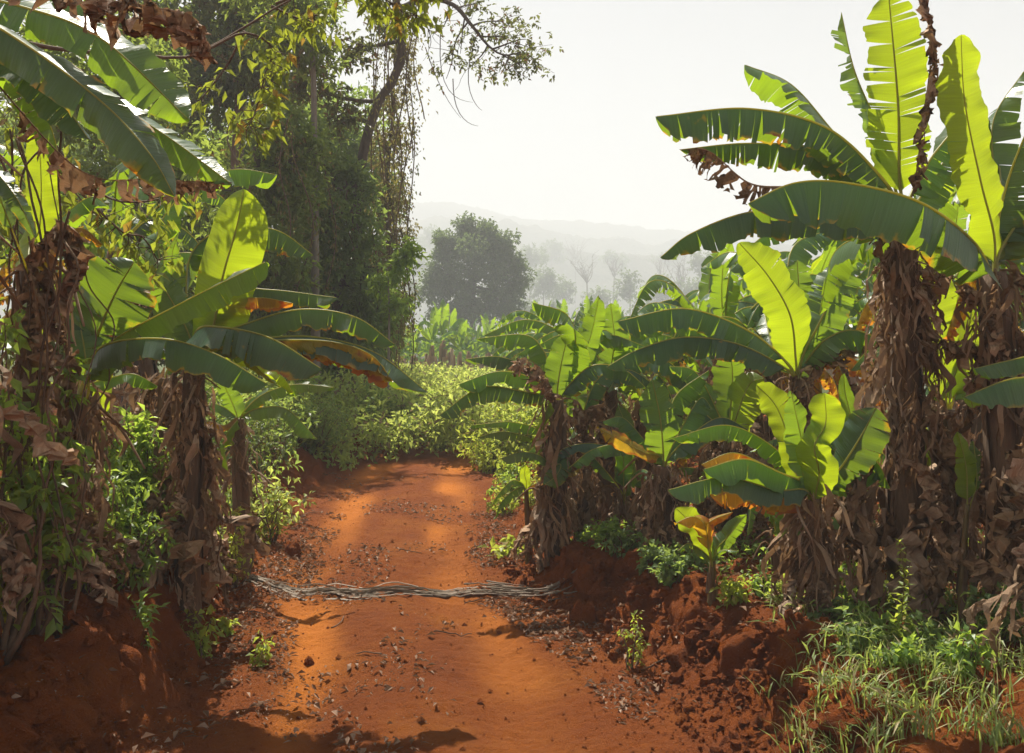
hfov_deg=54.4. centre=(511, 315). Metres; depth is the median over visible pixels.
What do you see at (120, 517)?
shrub
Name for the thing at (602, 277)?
hills
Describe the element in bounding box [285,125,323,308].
hanging vine
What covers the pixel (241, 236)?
banana plant
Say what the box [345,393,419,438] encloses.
shrub
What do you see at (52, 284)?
creeper stem
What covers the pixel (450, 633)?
fallen twig
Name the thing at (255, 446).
shrub
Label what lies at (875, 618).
weed
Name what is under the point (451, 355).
banana plant
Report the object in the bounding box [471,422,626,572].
banana plant
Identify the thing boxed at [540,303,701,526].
banana plant
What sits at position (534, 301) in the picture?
banana plant
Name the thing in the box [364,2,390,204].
hanging vine
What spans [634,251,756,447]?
banana plant
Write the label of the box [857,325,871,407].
banana plant
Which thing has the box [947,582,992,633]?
weed
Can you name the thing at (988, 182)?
banana plant
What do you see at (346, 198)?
hanging vine
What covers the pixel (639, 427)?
banana plant
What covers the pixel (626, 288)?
misty tree
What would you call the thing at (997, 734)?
verge grass
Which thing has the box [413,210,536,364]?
round tree
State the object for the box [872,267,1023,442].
banana plant
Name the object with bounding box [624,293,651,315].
misty tree
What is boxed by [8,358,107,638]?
shrub
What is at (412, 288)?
misty tree
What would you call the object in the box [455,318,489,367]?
banana plant
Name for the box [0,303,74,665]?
shrub
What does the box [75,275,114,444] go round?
creeper stem
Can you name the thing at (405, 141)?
hanging vine
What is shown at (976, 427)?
banana plant
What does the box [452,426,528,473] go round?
shrub
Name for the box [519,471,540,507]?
weed
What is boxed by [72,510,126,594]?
shrub
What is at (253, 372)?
shrub
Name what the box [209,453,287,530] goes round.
shrub
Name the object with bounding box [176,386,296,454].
shrub
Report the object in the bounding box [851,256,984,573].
banana plant
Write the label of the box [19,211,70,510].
creeper stem
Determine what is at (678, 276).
bare tree
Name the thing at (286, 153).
hanging vine
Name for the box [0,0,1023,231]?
sky
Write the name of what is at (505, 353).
banana plant
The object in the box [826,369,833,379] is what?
banana plant
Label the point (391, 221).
hanging vine
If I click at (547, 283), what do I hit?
misty tree
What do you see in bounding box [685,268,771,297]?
banana plant
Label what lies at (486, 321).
banana plant
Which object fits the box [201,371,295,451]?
shrub
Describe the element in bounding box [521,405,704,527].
banana sucker
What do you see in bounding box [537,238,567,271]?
misty tree
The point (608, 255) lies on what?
misty tree
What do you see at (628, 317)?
banana plant
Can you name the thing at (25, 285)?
creeper stem
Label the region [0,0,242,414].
forest tree
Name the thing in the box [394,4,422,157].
hanging vine
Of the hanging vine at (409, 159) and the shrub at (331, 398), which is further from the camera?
the hanging vine at (409, 159)
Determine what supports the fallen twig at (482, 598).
on the dirt track
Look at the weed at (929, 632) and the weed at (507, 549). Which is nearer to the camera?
the weed at (929, 632)
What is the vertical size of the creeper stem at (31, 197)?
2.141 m
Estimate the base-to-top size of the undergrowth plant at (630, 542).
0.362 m
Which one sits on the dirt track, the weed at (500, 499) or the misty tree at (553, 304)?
the weed at (500, 499)
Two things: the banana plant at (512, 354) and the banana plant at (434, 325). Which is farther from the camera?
the banana plant at (434, 325)
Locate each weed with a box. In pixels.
[127,586,169,648]
[180,604,228,658]
[216,617,239,635]
[246,629,274,667]
[478,534,523,559]
[484,479,521,515]
[488,470,521,500]
[492,457,524,489]
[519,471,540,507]
[616,610,650,670]
[710,568,750,609]
[741,564,778,599]
[760,573,805,609]
[806,590,866,625]
[821,605,886,659]
[834,585,887,615]
[837,560,856,603]
[837,599,900,645]
[869,631,926,670]
[875,574,897,611]
[886,538,914,646]
[889,609,957,663]
[920,592,954,637]
[934,621,996,683]
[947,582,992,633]
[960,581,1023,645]
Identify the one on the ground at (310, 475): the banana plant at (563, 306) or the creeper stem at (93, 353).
the banana plant at (563, 306)
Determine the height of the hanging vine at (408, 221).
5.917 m
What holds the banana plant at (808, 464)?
on the ground at (310, 475)
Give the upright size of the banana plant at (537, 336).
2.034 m
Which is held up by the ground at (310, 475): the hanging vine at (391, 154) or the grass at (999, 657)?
the grass at (999, 657)
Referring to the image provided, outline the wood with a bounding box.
[408,326,1015,378]
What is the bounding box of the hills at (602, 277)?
[0,232,864,351]
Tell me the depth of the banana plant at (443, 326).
44.64 m
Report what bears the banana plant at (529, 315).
on the ground at (310, 475)
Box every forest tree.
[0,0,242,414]
[0,75,411,388]
[116,0,348,187]
[205,92,337,388]
[218,0,351,384]
[271,119,407,383]
[364,20,422,388]
[364,234,432,398]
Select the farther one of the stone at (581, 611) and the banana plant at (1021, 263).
the banana plant at (1021, 263)
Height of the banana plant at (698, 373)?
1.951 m
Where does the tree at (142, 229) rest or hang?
on the ground at (310, 475)
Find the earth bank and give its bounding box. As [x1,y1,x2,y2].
[0,474,988,752]
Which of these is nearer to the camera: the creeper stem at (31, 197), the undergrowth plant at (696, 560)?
the creeper stem at (31, 197)
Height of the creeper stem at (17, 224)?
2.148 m
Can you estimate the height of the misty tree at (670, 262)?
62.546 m
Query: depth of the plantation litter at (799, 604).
6.90 m
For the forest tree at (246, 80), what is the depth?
24.60 m
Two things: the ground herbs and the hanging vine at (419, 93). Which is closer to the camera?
the ground herbs
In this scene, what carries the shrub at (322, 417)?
on the ground at (310, 475)
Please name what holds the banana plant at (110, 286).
on the earth bank
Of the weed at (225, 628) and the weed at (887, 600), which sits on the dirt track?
the weed at (225, 628)
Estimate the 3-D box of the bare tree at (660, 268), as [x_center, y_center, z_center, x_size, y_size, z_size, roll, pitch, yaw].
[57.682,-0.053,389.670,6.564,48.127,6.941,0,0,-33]
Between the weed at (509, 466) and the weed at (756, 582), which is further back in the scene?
the weed at (509, 466)
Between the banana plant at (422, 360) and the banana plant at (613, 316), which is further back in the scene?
the banana plant at (422, 360)
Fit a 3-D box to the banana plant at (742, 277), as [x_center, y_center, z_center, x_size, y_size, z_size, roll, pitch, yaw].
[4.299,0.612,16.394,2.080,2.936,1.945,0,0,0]
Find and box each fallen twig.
[232,610,288,623]
[356,651,381,653]
[433,630,471,636]
[464,595,507,603]
[525,626,566,631]
[648,641,681,666]
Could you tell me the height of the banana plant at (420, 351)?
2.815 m
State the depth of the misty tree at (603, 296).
269.50 m
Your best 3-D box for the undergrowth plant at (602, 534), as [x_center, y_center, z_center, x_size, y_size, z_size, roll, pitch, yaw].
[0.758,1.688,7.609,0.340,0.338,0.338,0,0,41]
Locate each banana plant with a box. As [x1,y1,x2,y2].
[0,0,234,622]
[0,135,117,611]
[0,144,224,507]
[0,156,163,414]
[0,212,24,238]
[38,241,197,455]
[46,240,268,595]
[83,169,426,626]
[129,367,225,533]
[204,381,333,577]
[396,333,412,363]
[402,353,428,360]
[403,330,408,364]
[404,329,424,365]
[405,332,436,364]
[406,307,465,366]
[406,321,449,363]
[415,299,474,367]
[418,327,449,363]
[420,343,440,362]
[430,308,481,370]
[440,295,645,573]
[440,319,483,366]
[447,332,469,362]
[454,339,483,357]
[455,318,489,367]
[458,325,491,370]
[469,313,495,368]
[471,348,491,368]
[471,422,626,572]
[476,326,499,368]
[481,313,513,356]
[484,319,701,432]
[490,310,606,367]
[492,332,662,442]
[498,328,547,403]
[499,350,527,364]
[505,300,538,332]
[505,320,627,439]
[518,330,722,526]
[532,300,558,332]
[533,299,583,331]
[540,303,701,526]
[564,345,654,539]
[573,295,592,329]
[596,371,747,557]
[607,233,876,556]
[607,308,701,419]
[613,300,623,315]
[619,244,857,478]
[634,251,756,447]
[635,254,872,518]
[646,359,705,379]
[656,0,1014,628]
[668,382,890,620]
[670,360,769,547]
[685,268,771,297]
[688,278,868,453]
[706,262,788,389]
[730,241,884,455]
[734,184,1023,466]
[741,290,886,406]
[748,35,1023,616]
[778,251,879,422]
[792,185,1023,404]
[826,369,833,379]
[847,262,955,409]
[849,355,860,394]
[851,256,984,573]
[855,276,886,426]
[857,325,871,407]
[869,228,1023,460]
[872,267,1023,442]
[956,356,1023,667]
[998,262,1023,313]
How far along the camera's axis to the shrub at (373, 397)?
16.52 m
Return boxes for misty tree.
[400,247,428,318]
[402,276,421,326]
[416,223,438,322]
[516,298,537,315]
[517,242,549,297]
[525,263,566,304]
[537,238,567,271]
[547,274,577,304]
[549,299,569,315]
[580,285,619,308]
[598,249,630,296]
[611,267,644,315]
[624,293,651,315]
[645,250,681,298]
[649,273,675,302]
[674,276,703,304]
[687,250,729,277]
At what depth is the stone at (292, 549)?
9.07 m
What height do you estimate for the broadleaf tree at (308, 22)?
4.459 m
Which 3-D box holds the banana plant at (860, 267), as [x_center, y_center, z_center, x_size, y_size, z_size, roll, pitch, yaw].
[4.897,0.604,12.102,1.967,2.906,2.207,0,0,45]
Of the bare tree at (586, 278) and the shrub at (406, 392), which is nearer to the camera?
the shrub at (406, 392)
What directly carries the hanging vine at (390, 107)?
hanging from the forest tree at (391, 190)
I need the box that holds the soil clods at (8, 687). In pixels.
[0,471,993,752]
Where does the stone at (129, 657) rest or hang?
on the earth bank
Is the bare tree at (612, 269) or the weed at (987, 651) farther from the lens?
the bare tree at (612, 269)
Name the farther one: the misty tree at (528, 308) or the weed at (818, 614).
the misty tree at (528, 308)
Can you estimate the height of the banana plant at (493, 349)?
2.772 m
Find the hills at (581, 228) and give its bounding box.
[370,201,756,245]
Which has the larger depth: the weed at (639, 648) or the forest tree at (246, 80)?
the forest tree at (246, 80)
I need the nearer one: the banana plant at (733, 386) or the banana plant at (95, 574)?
the banana plant at (95, 574)
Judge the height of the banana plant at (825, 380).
2.646 m
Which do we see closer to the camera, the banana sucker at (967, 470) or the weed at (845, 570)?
the banana sucker at (967, 470)
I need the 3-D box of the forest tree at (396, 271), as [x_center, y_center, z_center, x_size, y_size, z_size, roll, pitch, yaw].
[-2.057,0.452,18.023,1.243,3.876,0.880,0,0,0]
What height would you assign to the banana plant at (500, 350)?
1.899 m
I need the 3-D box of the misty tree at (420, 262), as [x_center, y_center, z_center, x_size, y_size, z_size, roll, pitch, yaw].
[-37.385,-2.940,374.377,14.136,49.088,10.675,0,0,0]
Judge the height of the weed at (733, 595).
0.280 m
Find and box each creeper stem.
[0,136,54,455]
[0,139,60,492]
[1,273,15,366]
[5,236,31,523]
[6,136,41,468]
[8,129,37,506]
[12,126,20,375]
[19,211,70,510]
[33,239,79,546]
[41,116,79,564]
[47,173,96,545]
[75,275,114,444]
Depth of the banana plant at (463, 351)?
57.03 m
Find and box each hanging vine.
[213,108,256,195]
[272,114,303,259]
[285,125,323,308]
[339,189,365,338]
[363,13,387,257]
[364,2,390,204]
[374,33,401,328]
[379,0,413,235]
[380,39,416,366]
[383,192,410,367]
[387,139,420,369]
[388,0,415,180]
[389,111,425,314]
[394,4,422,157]
[395,68,425,330]
[402,11,437,123]
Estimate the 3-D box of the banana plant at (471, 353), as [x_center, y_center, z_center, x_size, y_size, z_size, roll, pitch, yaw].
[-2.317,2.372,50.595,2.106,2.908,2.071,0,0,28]
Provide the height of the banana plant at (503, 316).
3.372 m
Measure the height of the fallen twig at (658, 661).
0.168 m
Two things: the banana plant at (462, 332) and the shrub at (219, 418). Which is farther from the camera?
the banana plant at (462, 332)
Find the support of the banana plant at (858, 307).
on the ground at (310, 475)
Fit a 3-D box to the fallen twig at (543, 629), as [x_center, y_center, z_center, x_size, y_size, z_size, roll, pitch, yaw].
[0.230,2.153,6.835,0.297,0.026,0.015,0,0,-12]
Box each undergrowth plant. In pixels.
[570,528,588,542]
[577,520,615,545]
[586,515,627,547]
[594,520,649,559]
[635,536,677,574]
[647,544,703,588]
[649,539,688,561]
[670,544,709,571]
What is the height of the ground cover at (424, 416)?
2.783 m
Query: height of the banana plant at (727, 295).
2.879 m
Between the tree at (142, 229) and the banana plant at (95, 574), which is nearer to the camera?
the banana plant at (95, 574)
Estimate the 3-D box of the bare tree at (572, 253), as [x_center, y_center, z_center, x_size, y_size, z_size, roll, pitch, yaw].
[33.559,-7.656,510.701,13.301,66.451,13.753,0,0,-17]
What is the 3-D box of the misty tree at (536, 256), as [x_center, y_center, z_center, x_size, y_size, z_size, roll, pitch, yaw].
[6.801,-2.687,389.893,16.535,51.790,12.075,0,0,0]
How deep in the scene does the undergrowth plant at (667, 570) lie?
6.78 m
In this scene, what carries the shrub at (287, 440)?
on the ground at (310, 475)
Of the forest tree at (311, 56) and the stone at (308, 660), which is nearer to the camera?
the stone at (308, 660)
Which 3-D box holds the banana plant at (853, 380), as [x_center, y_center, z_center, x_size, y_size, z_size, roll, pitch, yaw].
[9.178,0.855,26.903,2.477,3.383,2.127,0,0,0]
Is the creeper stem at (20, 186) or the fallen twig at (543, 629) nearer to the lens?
the creeper stem at (20, 186)
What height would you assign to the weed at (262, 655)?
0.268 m
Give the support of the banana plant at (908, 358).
on the ground at (310, 475)
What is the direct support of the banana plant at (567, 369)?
on the earth bank
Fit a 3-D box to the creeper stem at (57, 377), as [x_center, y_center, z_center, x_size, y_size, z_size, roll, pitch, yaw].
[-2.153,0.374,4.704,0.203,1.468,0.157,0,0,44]
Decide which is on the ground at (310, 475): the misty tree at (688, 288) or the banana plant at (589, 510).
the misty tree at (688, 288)
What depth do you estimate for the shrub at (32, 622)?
4.88 m
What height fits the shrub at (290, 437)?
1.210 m
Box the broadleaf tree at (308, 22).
[0,0,452,333]
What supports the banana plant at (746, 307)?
on the ground at (310, 475)
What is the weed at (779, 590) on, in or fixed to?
on the earth bank
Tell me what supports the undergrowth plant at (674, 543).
on the earth bank
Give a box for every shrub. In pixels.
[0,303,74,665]
[0,366,95,641]
[0,436,70,651]
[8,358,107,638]
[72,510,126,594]
[86,402,176,536]
[92,462,183,591]
[140,376,226,422]
[162,359,257,419]
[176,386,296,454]
[181,360,272,400]
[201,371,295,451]
[204,403,310,488]
[205,385,319,464]
[208,457,315,538]
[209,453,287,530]
[214,417,298,492]
[216,506,270,587]
[242,335,312,432]
[248,378,359,443]
[249,394,320,466]
[252,478,294,543]
[267,374,322,402]
[275,378,365,455]
[300,384,365,408]
[318,380,387,431]
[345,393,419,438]
[369,388,417,398]
[401,385,435,399]
[402,429,473,451]
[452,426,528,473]
[455,401,541,451]
[492,446,537,480]
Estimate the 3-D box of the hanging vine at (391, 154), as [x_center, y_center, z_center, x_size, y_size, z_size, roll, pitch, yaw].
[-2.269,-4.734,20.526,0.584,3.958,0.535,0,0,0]
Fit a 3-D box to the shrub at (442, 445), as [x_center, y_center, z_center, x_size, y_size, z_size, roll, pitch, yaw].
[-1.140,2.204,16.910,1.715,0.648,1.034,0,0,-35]
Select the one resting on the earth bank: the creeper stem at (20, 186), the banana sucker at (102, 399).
the banana sucker at (102, 399)
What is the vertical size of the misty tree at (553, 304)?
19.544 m
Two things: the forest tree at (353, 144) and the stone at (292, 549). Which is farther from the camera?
the forest tree at (353, 144)
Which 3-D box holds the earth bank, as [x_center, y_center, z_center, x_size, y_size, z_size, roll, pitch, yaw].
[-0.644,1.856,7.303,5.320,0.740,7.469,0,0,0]
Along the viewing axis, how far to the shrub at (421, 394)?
21.94 m
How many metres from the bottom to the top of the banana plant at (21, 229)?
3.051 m
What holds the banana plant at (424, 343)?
on the ground at (310, 475)
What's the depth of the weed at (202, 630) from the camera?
6.30 m
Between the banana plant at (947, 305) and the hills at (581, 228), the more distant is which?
the hills at (581, 228)
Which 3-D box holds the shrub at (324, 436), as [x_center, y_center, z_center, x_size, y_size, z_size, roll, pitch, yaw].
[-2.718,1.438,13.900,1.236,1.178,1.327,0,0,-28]
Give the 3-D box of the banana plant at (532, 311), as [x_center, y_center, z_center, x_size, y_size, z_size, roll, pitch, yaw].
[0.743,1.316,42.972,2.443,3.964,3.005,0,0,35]
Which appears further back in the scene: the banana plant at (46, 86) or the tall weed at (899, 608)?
the tall weed at (899, 608)
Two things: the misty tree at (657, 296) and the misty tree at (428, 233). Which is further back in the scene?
the misty tree at (428, 233)
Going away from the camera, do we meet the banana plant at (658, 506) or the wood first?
the banana plant at (658, 506)
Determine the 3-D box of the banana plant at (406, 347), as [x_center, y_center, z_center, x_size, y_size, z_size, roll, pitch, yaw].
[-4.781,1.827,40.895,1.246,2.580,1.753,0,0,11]
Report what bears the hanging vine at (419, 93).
hanging from the leaning tree at (358, 50)
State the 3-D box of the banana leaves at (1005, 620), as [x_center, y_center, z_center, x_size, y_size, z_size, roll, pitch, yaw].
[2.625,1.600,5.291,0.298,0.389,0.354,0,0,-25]
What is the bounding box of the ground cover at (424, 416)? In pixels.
[244,358,709,471]
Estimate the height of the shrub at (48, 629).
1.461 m
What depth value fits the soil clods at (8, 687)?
5.47 m
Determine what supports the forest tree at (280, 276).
on the ground at (310, 475)
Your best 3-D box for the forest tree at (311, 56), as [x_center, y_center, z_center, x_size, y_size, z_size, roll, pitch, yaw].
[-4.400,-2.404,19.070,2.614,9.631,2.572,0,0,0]
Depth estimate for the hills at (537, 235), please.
753.59 m
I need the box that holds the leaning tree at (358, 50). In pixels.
[273,0,563,379]
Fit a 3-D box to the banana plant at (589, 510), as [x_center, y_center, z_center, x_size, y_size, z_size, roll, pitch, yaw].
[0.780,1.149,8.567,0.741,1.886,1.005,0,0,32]
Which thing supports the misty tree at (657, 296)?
on the ground at (310, 475)
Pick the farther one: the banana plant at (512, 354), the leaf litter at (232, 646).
the banana plant at (512, 354)
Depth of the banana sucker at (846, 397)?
7.33 m
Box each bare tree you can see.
[563,237,589,319]
[566,252,597,292]
[606,257,622,303]
[649,258,668,297]
[663,255,689,290]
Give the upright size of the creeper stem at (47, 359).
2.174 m
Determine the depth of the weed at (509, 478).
11.64 m
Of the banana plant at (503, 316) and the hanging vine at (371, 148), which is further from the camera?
the banana plant at (503, 316)
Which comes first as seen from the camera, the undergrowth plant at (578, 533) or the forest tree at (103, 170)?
the undergrowth plant at (578, 533)
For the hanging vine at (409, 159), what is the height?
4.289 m
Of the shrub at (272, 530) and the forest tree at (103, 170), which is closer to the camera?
the shrub at (272, 530)
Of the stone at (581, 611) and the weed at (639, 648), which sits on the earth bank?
the stone at (581, 611)
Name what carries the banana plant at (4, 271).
on the ground at (310, 475)
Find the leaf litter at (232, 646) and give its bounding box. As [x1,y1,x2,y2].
[11,490,868,752]
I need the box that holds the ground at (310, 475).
[0,353,1023,752]
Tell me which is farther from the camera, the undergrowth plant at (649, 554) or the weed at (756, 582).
the undergrowth plant at (649, 554)
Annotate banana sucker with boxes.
[92,375,112,471]
[491,465,545,564]
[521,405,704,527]
[568,387,624,486]
[674,507,746,605]
[747,506,839,584]
[750,374,887,562]
[830,409,936,465]
[953,432,981,628]
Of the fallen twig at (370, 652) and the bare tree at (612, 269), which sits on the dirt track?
the fallen twig at (370, 652)
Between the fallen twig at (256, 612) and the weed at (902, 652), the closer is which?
the weed at (902, 652)
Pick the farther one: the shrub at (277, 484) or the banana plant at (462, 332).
the banana plant at (462, 332)
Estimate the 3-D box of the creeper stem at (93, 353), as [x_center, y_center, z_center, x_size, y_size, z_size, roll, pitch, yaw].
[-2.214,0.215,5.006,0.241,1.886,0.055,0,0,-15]
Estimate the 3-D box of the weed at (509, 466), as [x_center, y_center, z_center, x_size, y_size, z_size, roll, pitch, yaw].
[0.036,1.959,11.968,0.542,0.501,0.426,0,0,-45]
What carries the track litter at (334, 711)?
on the dirt track
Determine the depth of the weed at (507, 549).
8.98 m
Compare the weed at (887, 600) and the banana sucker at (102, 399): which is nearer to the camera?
the weed at (887, 600)
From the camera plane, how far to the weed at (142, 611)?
5.59 m
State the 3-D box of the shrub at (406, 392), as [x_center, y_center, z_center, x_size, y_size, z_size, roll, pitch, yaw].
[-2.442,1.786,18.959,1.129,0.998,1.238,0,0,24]
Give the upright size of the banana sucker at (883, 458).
1.332 m
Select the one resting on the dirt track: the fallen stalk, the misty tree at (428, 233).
the fallen stalk
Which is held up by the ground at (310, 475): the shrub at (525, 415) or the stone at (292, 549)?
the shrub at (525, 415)
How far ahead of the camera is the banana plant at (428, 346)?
48.64 m
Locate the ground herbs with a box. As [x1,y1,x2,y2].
[0,413,1016,638]
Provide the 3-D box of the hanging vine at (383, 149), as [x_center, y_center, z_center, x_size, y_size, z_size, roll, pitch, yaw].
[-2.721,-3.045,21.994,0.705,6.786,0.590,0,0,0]
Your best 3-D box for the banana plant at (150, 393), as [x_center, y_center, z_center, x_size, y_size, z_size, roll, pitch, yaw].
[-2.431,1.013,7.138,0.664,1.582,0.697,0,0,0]
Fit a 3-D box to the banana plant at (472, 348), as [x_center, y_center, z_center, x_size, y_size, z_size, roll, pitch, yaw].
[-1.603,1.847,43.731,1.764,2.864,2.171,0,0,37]
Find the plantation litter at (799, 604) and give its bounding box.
[216,458,1023,668]
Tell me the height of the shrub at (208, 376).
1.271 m
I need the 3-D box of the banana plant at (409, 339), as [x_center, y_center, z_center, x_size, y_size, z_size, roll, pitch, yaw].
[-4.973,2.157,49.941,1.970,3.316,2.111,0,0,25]
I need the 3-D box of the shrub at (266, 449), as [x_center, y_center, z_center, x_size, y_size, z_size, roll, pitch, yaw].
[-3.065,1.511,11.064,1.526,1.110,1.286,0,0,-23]
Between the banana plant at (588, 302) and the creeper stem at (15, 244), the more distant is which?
the banana plant at (588, 302)
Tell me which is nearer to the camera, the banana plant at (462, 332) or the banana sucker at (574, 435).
the banana sucker at (574, 435)
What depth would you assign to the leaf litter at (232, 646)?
6.80 m
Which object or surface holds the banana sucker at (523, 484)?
on the earth bank
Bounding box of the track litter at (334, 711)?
[197,472,640,752]
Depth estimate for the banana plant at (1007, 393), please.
4.96 m
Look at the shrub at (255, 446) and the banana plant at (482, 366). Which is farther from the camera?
the banana plant at (482, 366)
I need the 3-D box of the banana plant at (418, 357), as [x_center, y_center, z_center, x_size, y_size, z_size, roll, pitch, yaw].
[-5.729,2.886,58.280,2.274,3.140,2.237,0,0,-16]
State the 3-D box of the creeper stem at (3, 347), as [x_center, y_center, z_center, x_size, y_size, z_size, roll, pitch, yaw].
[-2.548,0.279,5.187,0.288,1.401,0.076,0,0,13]
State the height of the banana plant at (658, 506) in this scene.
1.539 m
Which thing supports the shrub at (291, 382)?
on the ground at (310, 475)
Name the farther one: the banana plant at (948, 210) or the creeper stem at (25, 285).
the banana plant at (948, 210)
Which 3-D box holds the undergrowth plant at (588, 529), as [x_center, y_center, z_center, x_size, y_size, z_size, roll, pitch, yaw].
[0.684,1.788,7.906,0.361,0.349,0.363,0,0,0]
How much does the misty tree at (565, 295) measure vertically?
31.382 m
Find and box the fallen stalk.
[246,569,576,600]
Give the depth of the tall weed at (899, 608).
5.36 m
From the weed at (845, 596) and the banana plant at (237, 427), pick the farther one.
the banana plant at (237, 427)
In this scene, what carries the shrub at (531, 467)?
on the ground at (310, 475)
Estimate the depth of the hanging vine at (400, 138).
20.72 m
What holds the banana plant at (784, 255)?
on the ground at (310, 475)
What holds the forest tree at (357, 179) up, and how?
on the ground at (310, 475)
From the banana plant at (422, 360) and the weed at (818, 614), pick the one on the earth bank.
the weed at (818, 614)
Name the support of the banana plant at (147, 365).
on the ground at (310, 475)
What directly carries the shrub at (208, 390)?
on the ground at (310, 475)
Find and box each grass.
[746,616,1023,752]
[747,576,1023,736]
[796,582,1023,752]
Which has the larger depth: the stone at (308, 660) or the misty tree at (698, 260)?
the misty tree at (698, 260)
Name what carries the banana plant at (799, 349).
on the ground at (310, 475)
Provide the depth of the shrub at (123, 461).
6.58 m
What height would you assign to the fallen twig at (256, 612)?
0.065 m
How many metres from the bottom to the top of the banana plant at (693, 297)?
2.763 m
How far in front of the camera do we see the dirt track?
6.26 m
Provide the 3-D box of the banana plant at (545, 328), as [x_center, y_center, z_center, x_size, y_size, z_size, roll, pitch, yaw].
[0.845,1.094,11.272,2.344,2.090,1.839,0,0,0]
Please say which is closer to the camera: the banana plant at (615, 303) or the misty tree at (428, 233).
the banana plant at (615, 303)
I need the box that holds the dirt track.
[122,455,727,752]
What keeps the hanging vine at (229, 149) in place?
hanging from the forest tree at (103, 170)
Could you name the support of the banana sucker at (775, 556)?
on the ground at (310, 475)
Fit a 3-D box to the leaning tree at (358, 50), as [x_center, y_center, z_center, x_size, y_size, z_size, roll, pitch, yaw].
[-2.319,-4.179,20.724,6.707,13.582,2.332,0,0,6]
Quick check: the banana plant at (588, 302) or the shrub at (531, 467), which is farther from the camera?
the banana plant at (588, 302)
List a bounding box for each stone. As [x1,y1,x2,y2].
[119,647,139,677]
[285,541,300,558]
[303,656,314,665]
[569,599,595,625]
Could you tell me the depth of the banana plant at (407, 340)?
56.48 m
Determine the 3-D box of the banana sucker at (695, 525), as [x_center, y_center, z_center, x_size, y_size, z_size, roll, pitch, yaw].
[1.263,1.608,6.367,0.505,0.749,0.172,0,0,-8]
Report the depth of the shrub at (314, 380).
16.45 m
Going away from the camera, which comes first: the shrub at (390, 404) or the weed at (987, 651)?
the weed at (987, 651)
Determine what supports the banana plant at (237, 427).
on the earth bank
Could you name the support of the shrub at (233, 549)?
on the earth bank
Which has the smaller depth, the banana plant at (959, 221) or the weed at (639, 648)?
the weed at (639, 648)
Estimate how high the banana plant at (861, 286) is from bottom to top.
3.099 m
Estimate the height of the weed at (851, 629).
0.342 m
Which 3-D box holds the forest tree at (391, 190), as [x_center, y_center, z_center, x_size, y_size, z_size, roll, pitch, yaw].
[-2.918,-2.231,23.041,1.747,9.776,1.401,0,0,0]
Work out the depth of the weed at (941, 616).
5.76 m
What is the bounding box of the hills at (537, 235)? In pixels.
[277,215,968,255]
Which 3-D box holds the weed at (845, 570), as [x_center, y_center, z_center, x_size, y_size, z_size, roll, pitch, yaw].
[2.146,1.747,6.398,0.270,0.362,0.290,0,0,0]

